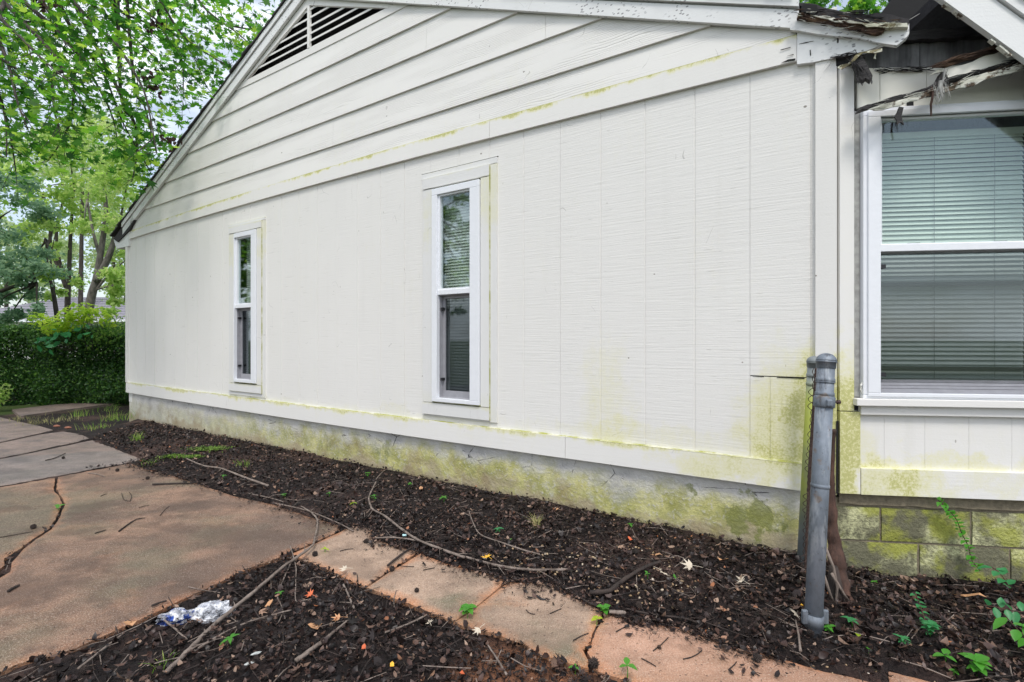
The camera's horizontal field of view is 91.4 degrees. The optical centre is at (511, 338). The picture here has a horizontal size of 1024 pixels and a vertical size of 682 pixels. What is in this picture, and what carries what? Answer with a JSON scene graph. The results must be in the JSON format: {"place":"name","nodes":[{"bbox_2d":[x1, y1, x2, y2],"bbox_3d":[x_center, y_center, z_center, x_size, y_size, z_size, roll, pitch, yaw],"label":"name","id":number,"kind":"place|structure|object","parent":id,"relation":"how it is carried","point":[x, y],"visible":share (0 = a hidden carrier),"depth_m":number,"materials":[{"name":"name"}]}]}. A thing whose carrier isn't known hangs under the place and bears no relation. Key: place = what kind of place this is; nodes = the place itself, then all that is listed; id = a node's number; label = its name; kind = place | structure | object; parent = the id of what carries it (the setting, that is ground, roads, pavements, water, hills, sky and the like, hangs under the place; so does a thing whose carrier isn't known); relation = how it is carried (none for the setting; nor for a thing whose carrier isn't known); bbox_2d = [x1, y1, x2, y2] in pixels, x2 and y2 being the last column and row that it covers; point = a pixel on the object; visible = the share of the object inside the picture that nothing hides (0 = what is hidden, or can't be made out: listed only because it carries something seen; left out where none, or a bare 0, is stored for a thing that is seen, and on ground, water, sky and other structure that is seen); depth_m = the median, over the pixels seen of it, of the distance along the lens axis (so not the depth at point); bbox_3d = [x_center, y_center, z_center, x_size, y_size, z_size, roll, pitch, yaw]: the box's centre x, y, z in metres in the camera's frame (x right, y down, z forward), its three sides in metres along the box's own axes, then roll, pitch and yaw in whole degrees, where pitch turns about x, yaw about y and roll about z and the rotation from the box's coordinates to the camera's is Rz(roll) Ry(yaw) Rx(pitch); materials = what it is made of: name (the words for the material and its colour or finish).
{"place":"outdoors","nodes":[
{"label":"outdoors","id":0,"kind":"place"},
{"bbox_2d":[12,400,121,417],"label":"path","id":1,"kind":"structure","parent":0,"point":[40,410],"depth_m":9.21,"materials":[{"name":"grey concrete"}]},
{"bbox_2d":[0,0,887,307],"label":"sky","id":2,"kind":"structure","parent":0,"point":[193,111],"materials":[{"name":"white"}]},
{"bbox_2d":[0,417,927,681],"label":"pavement","id":3,"kind":"structure","parent":0,"point":[67,587],"depth_m":2.81,"materials":[{"name":"brown concrete"}]},
{"bbox_2d":[7,584,19,591],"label":"stick","id":4,"kind":"object","parent":3,"relation":"on","point":[12,588],"visible":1,"depth_m":2.59,"materials":[{"name":"brown wood"}]},
{"bbox_2d":[1,412,52,419],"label":"grass tuft","id":5,"kind":"object","parent":3,"relation":"on","point":[26,416],"visible":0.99,"depth_m":8.05,"materials":[{"name":"green plant"}]},
{"bbox_2d":[33,654,46,664],"bbox_3d":[-1.930,1.312,2.046,0.044,0.048,0.046,0,0,-16],"label":"seed ball","id":6,"kind":"object","parent":3,"relation":"on","point":[40,656],"visible":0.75,"depth_m":2.04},
{"bbox_2d":[15,416,82,424],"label":"grass tuft","id":7,"kind":"object","parent":3,"relation":"on","point":[44,421],"visible":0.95,"depth_m":7.64,"materials":[{"name":"green plant"}]},
{"bbox_2d":[118,518,142,531],"bbox_3d":[-2.672,1.294,3.493,0.050,0.011,0.254,0,0,-2],"label":"stick","id":8,"kind":"object","parent":3,"relation":"on","point":[128,524],"visible":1,"depth_m":3.48,"materials":[{"name":"brown wood"}]},
{"bbox_2d":[151,600,166,606],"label":"stick","id":9,"kind":"object","parent":3,"relation":"on","point":[157,603],"visible":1,"depth_m":2.44,"materials":[{"name":"brown wood"}]},
{"bbox_2d":[152,482,193,484],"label":"stick","id":10,"kind":"object","parent":3,"relation":"on","point":[171,483],"visible":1,"depth_m":4.46,"materials":[{"name":"brown wood"}]},
{"bbox_2d":[275,503,353,530],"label":"fallen branch","id":11,"kind":"object","parent":3,"relation":"on","point":[317,514],"visible":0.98,"depth_m":3.65,"materials":[{"name":"brown wood"}]},
{"bbox_2d":[387,545,414,566],"bbox_3d":[-0.654,1.289,2.994,0.024,0.015,0.322,0,0,21],"label":"stick","id":12,"kind":"object","parent":3,"relation":"on","point":[395,559],"visible":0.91,"depth_m":2.95,"materials":[{"name":"wood"}]},
{"bbox_2d":[109,460,799,680],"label":"mulch","id":13,"kind":"object","parent":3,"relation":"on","point":[667,622],"visible":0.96,"depth_m":2.56,"materials":[{"name":"brown plant"}]},
{"bbox_2d":[609,610,625,614],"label":"stick","id":14,"kind":"object","parent":13,"relation":"on","point":[618,612],"visible":1,"depth_m":2.33,"materials":[{"name":"beige wood"}]},
{"bbox_2d":[0,469,915,677],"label":"debris","id":15,"kind":"object","parent":3,"relation":"on","point":[284,539],"visible":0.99,"depth_m":2.99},
{"bbox_2d":[458,603,476,617],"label":"weed","id":16,"kind":"object","parent":3,"relation":"on","point":[466,608],"visible":0.99,"depth_m":2.33,"materials":[{"name":"green plant"}]},
{"bbox_2d":[574,593,599,607],"bbox_3d":[0.362,1.288,2.466,0.019,0.012,0.173,0,0,-40],"label":"stick","id":17,"kind":"object","parent":3,"relation":"on","point":[595,605],"visible":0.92,"depth_m":2.44,"materials":[{"name":"brown wood"}]},
{"bbox_2d":[588,656,599,669],"bbox_3d":[0.326,1.285,1.984,0.047,0.046,0.049,-6,20,39],"label":"seed ball","id":18,"kind":"object","parent":3,"relation":"on","point":[594,662],"visible":1,"depth_m":1.98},
{"bbox_2d":[591,615,602,624],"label":"weed","id":19,"kind":"object","parent":3,"relation":"on","point":[596,617],"visible":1,"depth_m":2.29,"materials":[{"name":"yellow plant"}]},
{"bbox_2d":[596,604,610,614],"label":"weed","id":20,"kind":"object","parent":3,"relation":"on","point":[604,608],"visible":0.96,"depth_m":2.35,"materials":[{"name":"green plant"}]},
{"bbox_2d":[619,657,637,681],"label":"weed","id":21,"kind":"object","parent":3,"relation":"on","point":[627,661],"visible":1,"depth_m":1.91,"materials":[{"name":"green plant"}]},
{"bbox_2d":[753,652,762,662],"bbox_3d":[0.990,1.287,2.017,0.039,0.042,0.040,17,18,38],"label":"seed ball","id":22,"kind":"object","parent":3,"relation":"on","point":[757,657],"visible":1,"depth_m":2.01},
{"bbox_2d":[0,359,1023,681],"bbox_3d":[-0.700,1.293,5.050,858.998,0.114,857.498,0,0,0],"label":"ground","id":23,"kind":"structure","parent":0,"point":[96,415],"depth_m":2.50,"materials":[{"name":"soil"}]},
{"bbox_2d":[0,383,16,406],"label":"light bush","id":24,"kind":"object","parent":23,"relation":"on","point":[4,394],"visible":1,"depth_m":9.02,"materials":[{"name":"green plant"}]},
{"bbox_2d":[0,166,83,344],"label":"tree","id":25,"kind":"object","parent":23,"relation":"on","point":[20,280],"visible":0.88,"depth_m":13.78,"materials":[{"name":"green plant"}]},
{"bbox_2d":[0,205,85,307],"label":"tree","id":26,"kind":"object","parent":23,"relation":"on","point":[33,245],"visible":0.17,"depth_m":46.01,"materials":[{"name":"green plant"}]},
{"bbox_2d":[10,217,90,321],"bbox_3d":[-14.060,-1.701,14.883,2.529,3.680,1.609,0,0,29],"label":"tree","id":27,"kind":"object","parent":23,"relation":"on","point":[76,282],"visible":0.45,"depth_m":14.77,"materials":[{"name":"green plant"}]},
{"bbox_2d":[43,415,79,422],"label":"grass tuft","id":28,"kind":"object","parent":23,"relation":"on","point":[65,419],"visible":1,"depth_m":7.79,"materials":[{"name":"green plant"}]},
{"bbox_2d":[0,297,124,358],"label":"neighbour house","id":29,"kind":"structure","parent":23,"relation":"on","point":[99,302],"depth_m":34.27,"materials":[{"name":"white plastic"}]},
{"bbox_2d":[0,320,128,405],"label":"hedge","id":30,"kind":"object","parent":23,"relation":"on","point":[46,374],"visible":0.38,"depth_m":9.87,"materials":[{"name":"green plant"}]},
{"bbox_2d":[34,322,92,354],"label":"broadleaf vine","id":31,"kind":"object","parent":30,"relation":"hanging from","point":[55,336],"visible":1,"depth_m":9.35,"materials":[{"name":"green plant"}]},
{"bbox_2d":[26,301,116,336],"bbox_3d":[-8.548,-0.377,9.714,1.519,0.716,0.969,0,0,22],"label":"bush","id":32,"kind":"object","parent":30,"relation":"on","point":[76,318],"visible":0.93,"depth_m":9.62,"materials":[{"name":"green plant"}]},
{"bbox_2d":[81,315,124,351],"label":"berry bush","id":33,"kind":"object","parent":30,"relation":"on","point":[115,333],"visible":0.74,"depth_m":9.81,"materials":[{"name":"green plant"}]},
{"bbox_2d":[0,94,145,308],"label":"tree","id":34,"kind":"object","parent":23,"relation":"on","point":[81,263],"visible":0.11,"depth_m":33.90,"materials":[{"name":"green plant"}]},
{"bbox_2d":[58,409,91,417],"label":"grass tuft","id":35,"kind":"object","parent":23,"relation":"on","point":[83,414],"visible":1,"depth_m":8.09,"materials":[{"name":"green plant"}]},
{"bbox_2d":[0,111,150,321],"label":"tree","id":36,"kind":"object","parent":23,"relation":"on","point":[70,191],"visible":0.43,"depth_m":18.08,"materials":[{"name":"green plant"}]},
{"bbox_2d":[35,182,132,296],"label":"tree","id":37,"kind":"object","parent":23,"relation":"on","point":[90,255],"visible":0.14,"depth_m":41.96,"materials":[{"name":"green plant"}]},
{"bbox_2d":[34,115,150,327],"bbox_3d":[-14.294,-4.159,17.203,3.499,8.202,6.745,0,0,-44],"label":"tree","id":38,"kind":"object","parent":23,"relation":"on","point":[110,275],"visible":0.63,"depth_m":16.45,"materials":[{"name":"green plant"}]},
{"bbox_2d":[75,423,110,430],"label":"grass tuft","id":39,"kind":"object","parent":23,"relation":"on","point":[93,426],"visible":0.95,"depth_m":7.04,"materials":[{"name":"green plant"}]},
{"bbox_2d":[77,633,123,669],"bbox_3d":[-1.719,1.304,2.094,0.012,0.011,0.234,0,0,-1],"label":"stick","id":40,"kind":"object","parent":23,"relation":"on","point":[89,659],"visible":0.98,"depth_m":2.05,"materials":[{"name":"wood"}]},
{"bbox_2d":[100,409,135,421],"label":"grass tuft","id":41,"kind":"object","parent":23,"relation":"on","point":[116,416],"visible":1,"depth_m":7.71,"materials":[{"name":"green plant"}]},
{"bbox_2d":[124,620,135,625],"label":"fallen leaf","id":42,"kind":"object","parent":23,"relation":"on","point":[127,622],"visible":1,"depth_m":2.27,"materials":[{"name":"plant"}]},
{"bbox_2d":[130,432,143,440],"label":"grass tuft","id":43,"kind":"object","parent":23,"relation":"on","point":[137,436],"visible":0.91,"depth_m":6.25,"materials":[{"name":"green plant"}]},
{"bbox_2d":[0,0,281,211],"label":"maple tree","id":44,"kind":"object","parent":23,"relation":"on","point":[47,43],"visible":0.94,"depth_m":6.52,"materials":[{"name":"green plant"}]},
{"bbox_2d":[141,651,175,672],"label":"grass tuft","id":45,"kind":"object","parent":23,"relation":"on","point":[161,663],"visible":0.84,"depth_m":2.02,"materials":[{"name":"green plant"}]},
{"bbox_2d":[156,453,183,457],"bbox_3d":[-3.615,1.250,5.340,0.321,0.038,0.197,0,0,9],"label":"moss pad","id":46,"kind":"object","parent":23,"relation":"on","point":[174,455],"visible":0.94,"depth_m":5.32,"materials":[{"name":"green plant"}]},
{"bbox_2d":[159,617,187,639],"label":"twig","id":47,"kind":"object","parent":23,"relation":"on","point":[169,624],"visible":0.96,"depth_m":2.27,"materials":[{"name":"wood"}]},
{"bbox_2d":[179,454,203,458],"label":"grass","id":48,"kind":"structure","parent":23,"relation":"on","point":[192,455],"depth_m":5.26,"materials":[{"name":"green plant"}]},
{"bbox_2d":[154,600,231,626],"bbox_3d":[-1.513,1.302,2.385,0.354,0.073,0.132,0,0,-19],"label":"plastic bag","id":49,"kind":"object","parent":23,"relation":"on","point":[198,610],"visible":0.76,"depth_m":2.38,"materials":[{"name":"white plastic"}]},
{"bbox_2d":[220,633,238,644],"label":"weed","id":50,"kind":"object","parent":23,"relation":"on","point":[229,639],"visible":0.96,"depth_m":2.14,"materials":[{"name":"green plant"}]},
{"bbox_2d":[194,609,290,650],"bbox_3d":[-1.204,1.298,2.252,0.072,0.018,0.414,0,0,35],"label":"fallen branch","id":51,"kind":"object","parent":23,"relation":"on","point":[208,641],"visible":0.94,"depth_m":2.25,"materials":[{"name":"brown wood"}]},
{"bbox_2d":[164,506,328,673],"bbox_3d":[-1.323,1.290,2.928,0.350,0.063,1.888,0,0,-8],"label":"fallen branch","id":52,"kind":"object","parent":23,"relation":"on","point":[181,657],"visible":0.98,"depth_m":2.45,"materials":[{"name":"brown wood"}]},
{"bbox_2d":[277,564,290,618],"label":"twig","id":53,"kind":"object","parent":23,"relation":"on","point":[279,590],"visible":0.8,"depth_m":2.61,"materials":[{"name":"brown wood"}]},
{"bbox_2d":[289,545,312,601],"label":"twig","id":54,"kind":"object","parent":23,"relation":"on","point":[296,575],"visible":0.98,"depth_m":2.77,"materials":[{"name":"brown wood"}]},
{"bbox_2d":[304,589,315,596],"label":"fallen leaf","id":55,"kind":"object","parent":23,"relation":"on","point":[309,593],"visible":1,"depth_m":2.55,"materials":[{"name":"orange plant"}]},
{"bbox_2d":[294,621,346,662],"bbox_3d":[-0.816,1.309,2.172,0.031,0.029,0.298,0,0,25],"label":"stick","id":56,"kind":"object","parent":23,"relation":"on","point":[307,652],"visible":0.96,"depth_m":2.10,"materials":[{"name":"wood"}]},
{"bbox_2d":[342,583,354,608],"bbox_3d":[-0.830,1.305,2.541,0.012,0.020,0.253,0,0,-30],"label":"stick","id":57,"kind":"object","parent":23,"relation":"on","point":[348,595],"visible":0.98,"depth_m":2.54,"materials":[{"name":"wood"}]},
{"bbox_2d":[384,614,426,632],"bbox_3d":[-0.480,1.302,2.285,0.214,0.014,0.017,0,0,-39],"label":"stick","id":58,"kind":"object","parent":23,"relation":"on","point":[419,618],"visible":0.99,"depth_m":2.28,"materials":[{"name":"wood"}]},
{"bbox_2d":[355,481,467,558],"bbox_3d":[-0.822,1.251,3.530,0.332,0.065,1.644,0,0,-36],"label":"fallen branch","id":59,"kind":"object","parent":23,"relation":"on","point":[417,539],"visible":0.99,"depth_m":3.21,"materials":[{"name":"brown wood"}]},
{"bbox_2d":[376,537,566,578],"bbox_3d":[-0.305,1.273,2.931,1.267,0.031,0.194,0,0,25],"label":"fallen branch","id":60,"kind":"object","parent":23,"relation":"on","point":[541,570],"visible":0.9,"depth_m":2.78,"materials":[{"name":"brown wood"}]},
{"bbox_2d":[472,624,483,634],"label":"fallen leaf","id":61,"kind":"object","parent":23,"relation":"on","point":[477,629],"visible":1,"depth_m":2.22,"materials":[{"name":"beige plant"}]},
{"bbox_2d":[487,644,507,675],"bbox_3d":[-0.062,1.304,2.039,0.010,0.010,0.210,0,0,-23],"label":"stick","id":62,"kind":"object","parent":23,"relation":"on","point":[500,664],"visible":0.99,"depth_m":2.02,"materials":[{"name":"grey wood"}]},
{"bbox_2d":[469,511,541,554],"bbox_3d":[-0.156,1.241,3.189,0.216,0.025,0.859,0,0,-34],"label":"fallen branch","id":63,"kind":"object","parent":23,"relation":"on","point":[502,542],"visible":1,"depth_m":3.05,"materials":[{"name":"brown wood"}]},
{"bbox_2d":[0,436,1023,681],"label":"twig litter","id":64,"kind":"object","parent":23,"relation":"on","point":[430,506],"visible":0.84,"depth_m":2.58,"materials":[{"name":"brown wood"}]},
{"bbox_2d":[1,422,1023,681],"bbox_3d":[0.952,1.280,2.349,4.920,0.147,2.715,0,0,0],"label":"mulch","id":65,"kind":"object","parent":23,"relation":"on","point":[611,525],"visible":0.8,"depth_m":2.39,"materials":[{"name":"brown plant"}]},
{"bbox_2d":[182,445,234,452],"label":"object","id":66,"kind":"object","parent":65,"relation":"on","point":[208,448],"visible":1,"depth_m":5.62,"materials":[{"name":"green plant"}]},
{"bbox_2d":[185,458,268,486],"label":"fallen branch","id":67,"kind":"object","parent":65,"relation":"on","point":[250,479],"visible":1,"depth_m":4.61,"materials":[{"name":"brown wood"}]},
{"bbox_2d":[308,623,320,628],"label":"fallen leaf","id":68,"kind":"object","parent":65,"relation":"on","point":[311,625],"visible":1,"depth_m":2.27,"materials":[{"name":"beige plant"}]},
{"bbox_2d":[590,560,660,594],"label":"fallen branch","id":69,"kind":"object","parent":65,"relation":"on","point":[615,585],"visible":1,"depth_m":2.56,"materials":[{"name":"brown wood"}]},
{"bbox_2d":[921,620,939,636],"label":"weed","id":70,"kind":"object","parent":65,"relation":"on","point":[930,625],"visible":0.99,"depth_m":2.13,"materials":[{"name":"green plant"}]},
{"bbox_2d":[977,565,1015,587],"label":"creeper","id":71,"kind":"object","parent":65,"relation":"on","point":[1001,571],"visible":1,"depth_m":2.45,"materials":[{"name":"green plant"}]},
{"bbox_2d":[514,654,523,664],"bbox_3d":[0.029,1.311,2.047,0.044,0.046,0.043,7,21,-27],"label":"seed ball","id":72,"kind":"object","parent":23,"relation":"on","point":[519,659],"visible":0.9,"depth_m":2.04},
{"bbox_2d":[523,513,541,528],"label":"grass tuft","id":73,"kind":"object","parent":23,"relation":"on","point":[535,521],"visible":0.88,"depth_m":3.37,"materials":[{"name":"plant"}]},
{"bbox_2d":[79,502,1019,681],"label":"seed ball litter","id":74,"kind":"object","parent":23,"relation":"on","point":[85,668],"visible":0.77,"depth_m":2.48,"materials":[{"name":"brown plant"}]},
{"bbox_2d":[110,0,1023,581],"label":"house","id":75,"kind":"structure","parent":23,"relation":"on","point":[678,250],"depth_m":3.58,"materials":[{"name":"paint"}]},
{"bbox_2d":[228,217,265,397],"bbox_3d":[-3.220,-0.372,6.081,0.816,2.118,0.098,0,0,33],"label":"window","id":76,"kind":"structure","parent":75,"relation":"in","point":[253,384],"depth_m":5.96,"materials":[{"name":"white plastic"}]},
{"bbox_2d":[245,238,250,373],"bbox_3d":[-3.144,-0.391,6.156,0.450,1.775,0.030,0,0,33],"label":"window blind","id":77,"kind":"object","parent":75,"relation":"attached to","point":[248,341],"depth_m":6.25,"materials":[{"name":"white plastic"}]},
{"bbox_2d":[444,192,469,391],"bbox_3d":[-0.402,-0.389,4.367,0.488,1.809,0.030,0,0,33],"label":"window blind","id":78,"kind":"object","parent":75,"relation":"attached to","point":[458,346],"depth_m":4.42,"materials":[{"name":"white plastic"}]},
{"bbox_2d":[422,157,497,422],"bbox_3d":[-0.459,-0.398,4.281,0.822,2.152,0.098,0,0,33],"label":"window","id":79,"kind":"structure","parent":75,"relation":"in","point":[479,178],"depth_m":4.15,"materials":[{"name":"white plastic"}]},
{"bbox_2d":[853,100,1023,417],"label":"window","id":80,"kind":"structure","parent":75,"relation":"in","point":[904,397],"depth_m":2.72,"materials":[{"name":"white plastic"}]},
{"bbox_2d":[881,126,1023,380],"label":"window blind","id":81,"kind":"object","parent":75,"relation":"attached to","point":[966,326],"depth_m":2.83,"materials":[{"name":"white plastic"}]},
{"bbox_2d":[936,497,983,571],"bbox_3d":[2.395,1.042,2.680,0.228,0.380,0.057,0,0,13],"label":"creeper","id":82,"kind":"object","parent":75,"relation":"attached to","point":[944,506],"visible":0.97,"depth_m":2.68,"materials":[{"name":"green plant"}]},
{"bbox_2d":[127,516,1023,680],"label":"gravel","id":83,"kind":"structure","parent":23,"relation":"on","point":[585,576],"depth_m":2.59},
{"bbox_2d":[483,543,695,608],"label":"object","id":84,"kind":"structure","parent":23,"relation":"on","point":[617,601],"depth_m":2.72,"materials":[{"name":"brown"}]},
{"bbox_2d":[626,608,697,623],"bbox_3d":[0.697,1.286,2.323,0.334,0.019,0.024,0,0,24],"label":"root","id":85,"kind":"object","parent":23,"relation":"on","point":[642,612],"visible":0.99,"depth_m":2.31,"materials":[{"name":"brown wood"}]},
{"bbox_2d":[682,558,702,568],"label":"fallen leaf","id":86,"kind":"object","parent":23,"relation":"on","point":[689,564],"visible":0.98,"depth_m":2.73,"materials":[{"name":"beige plant"}]},
{"bbox_2d":[736,576,748,583],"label":"fallen leaf","id":87,"kind":"object","parent":23,"relation":"on","point":[740,579],"visible":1,"depth_m":2.58,"materials":[{"name":"beige plant"}]},
{"bbox_2d":[795,619,801,652],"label":"stick","id":88,"kind":"object","parent":23,"relation":"on","point":[800,648],"visible":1,"depth_m":2.10,"materials":[{"name":"wood"}]},
{"bbox_2d":[797,356,816,563],"bbox_3d":[1.640,0.739,2.770,0.075,1.292,0.139,0,0,-29],"label":"fence post","id":89,"kind":"object","parent":23,"relation":"on","point":[811,363],"visible":0.56,"depth_m":2.76,"materials":[{"name":"metal"}]},
{"bbox_2d":[801,353,840,637],"bbox_3d":[1.359,0.751,2.211,0.236,1.375,0.096,0,0,-33],"label":"fence post","id":90,"kind":"object","parent":23,"relation":"on","point":[814,615],"visible":0.98,"depth_m":2.19,"materials":[{"name":"metal"}]},
{"bbox_2d":[799,368,816,568],"bbox_3d":[1.443,0.628,2.424,0.053,0.977,0.090,0,0,-24],"label":"chain link remnant","id":91,"kind":"object","parent":90,"relation":"attached to","point":[809,466],"visible":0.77,"depth_m":2.42,"materials":[{"name":"grey metal"}]},
{"bbox_2d":[824,624,834,631],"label":"weed","id":92,"kind":"object","parent":23,"relation":"on","point":[828,626],"visible":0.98,"depth_m":2.15,"materials":[{"name":"green plant"}]},
{"bbox_2d":[825,429,853,602],"bbox_3d":[1.580,0.921,2.487,0.210,0.904,0.255,0,0,0],"label":"woody vine","id":93,"kind":"object","parent":23,"relation":"on","point":[838,583],"visible":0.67,"depth_m":2.50,"materials":[{"name":"brown plant"}]},
{"bbox_2d":[799,0,887,13],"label":"tree","id":94,"kind":"object","parent":23,"relation":"on","point":[864,5],"visible":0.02,"depth_m":9.81,"materials":[{"name":"green plant"}]},
{"bbox_2d":[841,616,858,627],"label":"weed","id":95,"kind":"object","parent":23,"relation":"on","point":[850,619],"visible":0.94,"depth_m":2.19,"materials":[{"name":"green plant"}]},
{"bbox_2d":[744,544,1023,681],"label":"leaf litter","id":96,"kind":"object","parent":23,"relation":"on","point":[961,670],"visible":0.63,"depth_m":2.27,"materials":[{"name":"brown plant"}]},
{"bbox_2d":[894,634,911,643],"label":"weed","id":97,"kind":"object","parent":23,"relation":"on","point":[903,638],"visible":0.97,"depth_m":2.08,"materials":[{"name":"green plant"}]},
{"bbox_2d":[910,592,930,625],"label":"creeper","id":98,"kind":"object","parent":23,"relation":"on","point":[918,605],"visible":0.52,"depth_m":2.25,"materials":[{"name":"green plant"}]},
{"bbox_2d":[933,648,956,661],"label":"weed","id":99,"kind":"object","parent":23,"relation":"on","point":[944,651],"visible":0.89,"depth_m":1.99,"materials":[{"name":"green plant"}]},
{"bbox_2d":[954,593,985,596],"bbox_3d":[2.298,1.285,2.511,0.026,0.032,0.130,-8,-4,-39],"label":"wood scrap","id":100,"kind":"object","parent":23,"relation":"on","point":[967,595],"visible":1,"depth_m":2.51,"materials":[{"name":"beige wood"}]},
{"bbox_2d":[957,652,992,675],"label":"weed","id":101,"kind":"object","parent":23,"relation":"on","point":[979,661],"visible":1,"depth_m":1.91,"materials":[{"name":"green plant"}]},
{"bbox_2d":[984,597,1023,625],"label":"creeper","id":102,"kind":"object","parent":23,"relation":"on","point":[1014,617],"visible":0.98,"depth_m":2.20,"materials":[{"name":"green plant"}]},
{"bbox_2d":[993,613,1023,646],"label":"creeper","id":103,"kind":"object","parent":23,"relation":"on","point":[1017,634],"visible":1,"depth_m":2.08,"materials":[{"name":"green plant"}]}
]}

